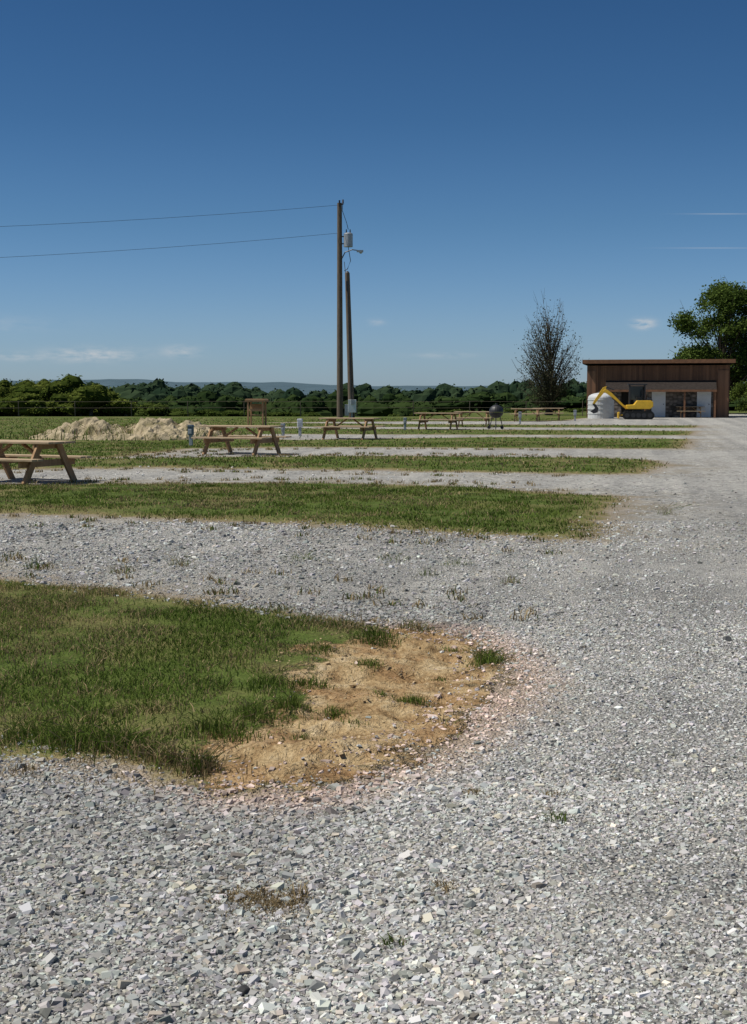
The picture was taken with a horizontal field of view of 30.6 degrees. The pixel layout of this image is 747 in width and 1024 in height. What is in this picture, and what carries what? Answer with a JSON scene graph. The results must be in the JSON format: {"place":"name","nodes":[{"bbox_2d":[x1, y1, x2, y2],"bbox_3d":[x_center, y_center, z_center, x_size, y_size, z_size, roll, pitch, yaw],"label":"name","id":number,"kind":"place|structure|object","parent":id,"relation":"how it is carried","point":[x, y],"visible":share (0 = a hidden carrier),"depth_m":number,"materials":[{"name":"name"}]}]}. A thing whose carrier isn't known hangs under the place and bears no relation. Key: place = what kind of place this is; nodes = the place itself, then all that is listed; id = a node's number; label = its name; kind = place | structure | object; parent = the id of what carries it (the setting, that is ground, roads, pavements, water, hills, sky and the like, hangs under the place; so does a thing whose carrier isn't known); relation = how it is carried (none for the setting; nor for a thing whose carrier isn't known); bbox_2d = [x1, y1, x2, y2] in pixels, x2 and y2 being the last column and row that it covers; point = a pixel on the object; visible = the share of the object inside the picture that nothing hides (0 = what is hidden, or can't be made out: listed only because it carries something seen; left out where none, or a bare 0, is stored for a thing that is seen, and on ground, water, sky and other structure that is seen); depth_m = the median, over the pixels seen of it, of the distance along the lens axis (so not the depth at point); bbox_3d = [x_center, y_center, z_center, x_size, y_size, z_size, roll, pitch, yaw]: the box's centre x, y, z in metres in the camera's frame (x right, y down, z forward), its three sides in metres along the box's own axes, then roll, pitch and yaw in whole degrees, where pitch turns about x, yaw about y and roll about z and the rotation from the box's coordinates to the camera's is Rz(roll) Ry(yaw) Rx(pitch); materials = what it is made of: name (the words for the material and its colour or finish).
{"place":"outdoors","nodes":[
{"label":"outdoors","id":0,"kind":"place"},
{"bbox_2d":[9,379,487,396],"bbox_3d":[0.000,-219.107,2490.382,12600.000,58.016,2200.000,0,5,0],"label":"distant hills","id":1,"kind":"structure","parent":0,"point":[267,387],"depth_m":2224.77,"materials":[{"name":"green plant"}]},
{"bbox_2d":[0,417,696,951],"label":"grass","id":2,"kind":"structure","parent":0,"point":[64,737],"depth_m":9.49,"materials":[{"name":"green plant"}]},
{"bbox_2d":[0,466,746,1023],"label":"gravel","id":3,"kind":"structure","parent":0,"point":[54,822],"depth_m":4.83,"materials":[{"name":"grey gravel"}]},
{"bbox_2d":[465,798,474,804],"bbox_3d":[0.374,1.129,5.293,0.042,0.037,0.042,-1,5,-8],"label":"rock","id":4,"kind":"object","parent":3,"relation":"on","point":[468,801],"visible":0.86,"depth_m":5.28,"materials":[{"name":"stone"}]},
{"bbox_2d":[723,636,732,640],"bbox_3d":[2.282,0.824,8.801,0.061,0.051,0.049,-1,5,-11],"label":"rock","id":5,"kind":"object","parent":3,"relation":"on","point":[726,638],"visible":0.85,"depth_m":8.78,"materials":[{"name":"stone"}]},
{"bbox_2d":[0,411,746,1023],"bbox_3d":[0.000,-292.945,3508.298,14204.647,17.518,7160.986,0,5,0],"label":"ground","id":6,"kind":"structure","parent":0,"point":[716,445],"depth_m":8.86,"materials":[{"name":"grey gravel"}]},
{"bbox_2d":[0,440,91,483],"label":"picnic table","id":7,"kind":"object","parent":6,"relation":"on","point":[37,459],"visible":0.9,"depth_m":24.73,"materials":[{"name":"brown wood"}]},
{"bbox_2d":[29,417,221,439],"bbox_3d":[-8.850,-3.048,49.617,7.400,0.835,5.200,0,5,0],"label":"dirt pile","id":8,"kind":"object","parent":6,"relation":"on","point":[150,426],"visible":0.66,"depth_m":48.22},
{"bbox_2d":[0,422,307,441],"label":"weeds","id":9,"kind":"object","parent":6,"relation":"on","point":[94,428],"visible":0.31,"depth_m":48.24,"materials":[{"name":"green plant"}]},
{"bbox_2d":[187,425,194,445],"bbox_3d":[-5.636,-2.371,42.128,0.186,0.640,0.180,1,5,11],"label":"electric pedestal","id":10,"kind":"object","parent":6,"relation":"on","point":[190,430],"visible":0.96,"depth_m":42.08,"materials":[{"name":"metal"}]},
{"bbox_2d":[191,425,291,454],"bbox_3d":[-3.519,-1.907,36.505,2.097,0.808,1.792,2,5,22],"label":"picnic table","id":11,"kind":"object","parent":6,"relation":"on","point":[256,439],"visible":0.98,"depth_m":36.37,"materials":[{"name":"brown wood"}]},
{"bbox_2d":[237,984,250,995],"bbox_3d":[-0.349,1.293,3.679,0.030,0.034,0.042,4,7,42],"label":"rock","id":12,"kind":"object","parent":6,"relation":"on","point":[244,989],"visible":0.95,"depth_m":3.67,"materials":[{"name":"stone"}]},
{"bbox_2d":[245,399,267,424],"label":"wooden stand","id":13,"kind":"object","parent":6,"relation":"on","point":[256,407],"visible":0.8,"depth_m":68.30,"materials":[{"name":"brown wood"}]},
{"bbox_2d":[281,423,284,435],"bbox_3d":[-3.380,-3.056,50.958,0.150,0.510,0.180,1,5,11],"label":"electric pedestal","id":14,"kind":"object","parent":6,"relation":"on","point":[283,429],"visible":0.77,"depth_m":50.92,"materials":[{"name":"metal"}]},
{"bbox_2d":[0,373,586,416],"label":"field edge trees","id":15,"kind":"object","parent":6,"relation":"on","point":[93,400],"visible":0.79,"depth_m":107.51,"materials":[{"name":"green plant"}]},
{"bbox_2d":[297,419,302,435],"bbox_3d":[-2.810,-3.235,52.166,0.210,0.660,0.180,1,5,11],"label":"electric pedestal","id":16,"kind":"object","parent":6,"relation":"on","point":[299,423],"visible":1,"depth_m":52.11,"materials":[{"name":"white paint"}]},
{"bbox_2d":[18,401,582,416],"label":"wire fence","id":17,"kind":"object","parent":6,"relation":"on","point":[131,407],"visible":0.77,"depth_m":99.13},
{"bbox_2d":[313,417,385,439],"bbox_3d":[-0.837,-2.956,48.684,2.095,0.808,1.792,2,5,19],"label":"picnic table","id":18,"kind":"object","parent":6,"relation":"on","point":[364,428],"visible":0.93,"depth_m":48.45,"materials":[{"name":"brown wood"}]},
{"bbox_2d":[337,199,362,417],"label":"utility pole","id":19,"kind":"object","parent":6,"relation":"on","point":[348,239],"visible":0.98,"depth_m":87.02,"materials":[{"name":"brown wood"}]},
{"bbox_2d":[0,205,334,226],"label":"overhead wire","id":20,"kind":"object","parent":19,"relation":"attached to","point":[159,218],"visible":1,"depth_m":82.34,"materials":[{"name":"metal"}]},
{"bbox_2d":[0,233,335,257],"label":"overhead wire","id":21,"kind":"object","parent":19,"relation":"attached to","point":[166,247],"visible":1,"depth_m":82.63,"materials":[{"name":"metal"}]},
{"bbox_2d":[345,271,355,419],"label":"service pole","id":22,"kind":"object","parent":6,"relation":"on","point":[350,408],"visible":0.97,"depth_m":85.24,"materials":[{"name":"brown wood"}]},
{"bbox_2d":[0,378,746,416],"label":"distant treeline","id":23,"kind":"object","parent":6,"relation":"on","point":[444,397],"visible":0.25,"depth_m":188.77,"materials":[{"name":"green plant"}]},
{"bbox_2d":[403,417,406,429],"bbox_3d":[1.405,-3.937,60.869,0.150,0.560,0.180,1,5,11],"label":"electric pedestal","id":24,"kind":"object","parent":6,"relation":"on","point":[404,420],"visible":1,"depth_m":60.81,"materials":[{"name":"metal"}]},
{"bbox_2d":[411,413,463,429],"bbox_3d":[2.917,-4.082,61.721,2.058,0.806,1.760,1,5,16],"label":"picnic table","id":25,"kind":"object","parent":6,"relation":"on","point":[450,421],"visible":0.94,"depth_m":61.41,"materials":[{"name":"brown wood"}]},
{"bbox_2d":[455,411,492,426],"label":"picnic table","id":26,"kind":"object","parent":6,"relation":"on","point":[486,418],"visible":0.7,"depth_m":66.32,"materials":[{"name":"brown wood"}]},
{"bbox_2d":[487,403,510,428],"bbox_3d":[5.756,-4.384,62.560,1.030,1.180,0.706,0,5,0],"label":"kettle grill","id":27,"kind":"object","parent":6,"relation":"on","point":[495,411],"visible":0.98,"depth_m":62.36,"materials":[{"name":"metal"}]},
{"bbox_2d":[518,412,521,423],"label":"electric pedestal","id":28,"kind":"object","parent":6,"relation":"on","point":[519,415],"visible":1,"depth_m":72.98,"materials":[{"name":"metal"}]},
{"bbox_2d":[511,408,543,421],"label":"picnic table","id":29,"kind":"object","parent":6,"relation":"on","point":[537,414],"visible":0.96,"depth_m":79.76,"materials":[{"name":"brown wood"}]},
{"bbox_2d":[514,288,582,414],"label":"elm tree","id":30,"kind":"object","parent":6,"relation":"on","point":[545,379],"visible":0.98,"depth_m":103.01,"materials":[{"name":"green plant"}]},
{"bbox_2d":[536,408,563,420],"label":"picnic table","id":31,"kind":"object","parent":6,"relation":"on","point":[558,414],"visible":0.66,"depth_m":82.22,"materials":[{"name":"brown wood"}]},
{"bbox_2d":[587,391,613,418],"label":"water tank","id":32,"kind":"object","parent":6,"relation":"on","point":[604,403],"visible":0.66,"depth_m":89.02,"materials":[{"name":"plastic"}]},
{"bbox_2d":[588,384,654,418],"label":"mini excavator","id":33,"kind":"object","parent":6,"relation":"on","point":[640,404],"visible":0.98,"depth_m":86.24,"materials":[{"name":"metal"}]},
{"bbox_2d":[582,359,735,417],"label":"wooden shed","id":34,"kind":"structure","parent":6,"relation":"on","point":[672,384],"depth_m":93.24,"materials":[{"name":"brown wood"}]},
{"bbox_2d":[621,392,710,416],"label":"doors","id":35,"kind":"structure","parent":34,"relation":"in","point":[658,398],"depth_m":93.46,"materials":[{"name":"white paint"}]},
{"bbox_2d":[676,406,703,417],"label":"picnic table","id":36,"kind":"object","parent":6,"relation":"on","point":[680,408],"visible":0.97,"depth_m":92.61,"materials":[{"name":"brown wood"}]},
{"bbox_2d":[667,275,746,401],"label":"oak tree","id":37,"kind":"object","parent":6,"relation":"on","point":[728,301],"visible":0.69,"depth_m":109.37,"materials":[{"name":"green plant"}]},
{"bbox_2d":[729,380,746,414],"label":"shrub","id":38,"kind":"object","parent":6,"relation":"on","point":[740,389],"visible":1,"depth_m":103.59,"materials":[{"name":"green plant"}]},
{"bbox_2d":[0,0,746,385],"label":"sky","id":39,"kind":"structure","parent":0,"point":[482,156],"materials":[{"name":"blue"}]}
]}

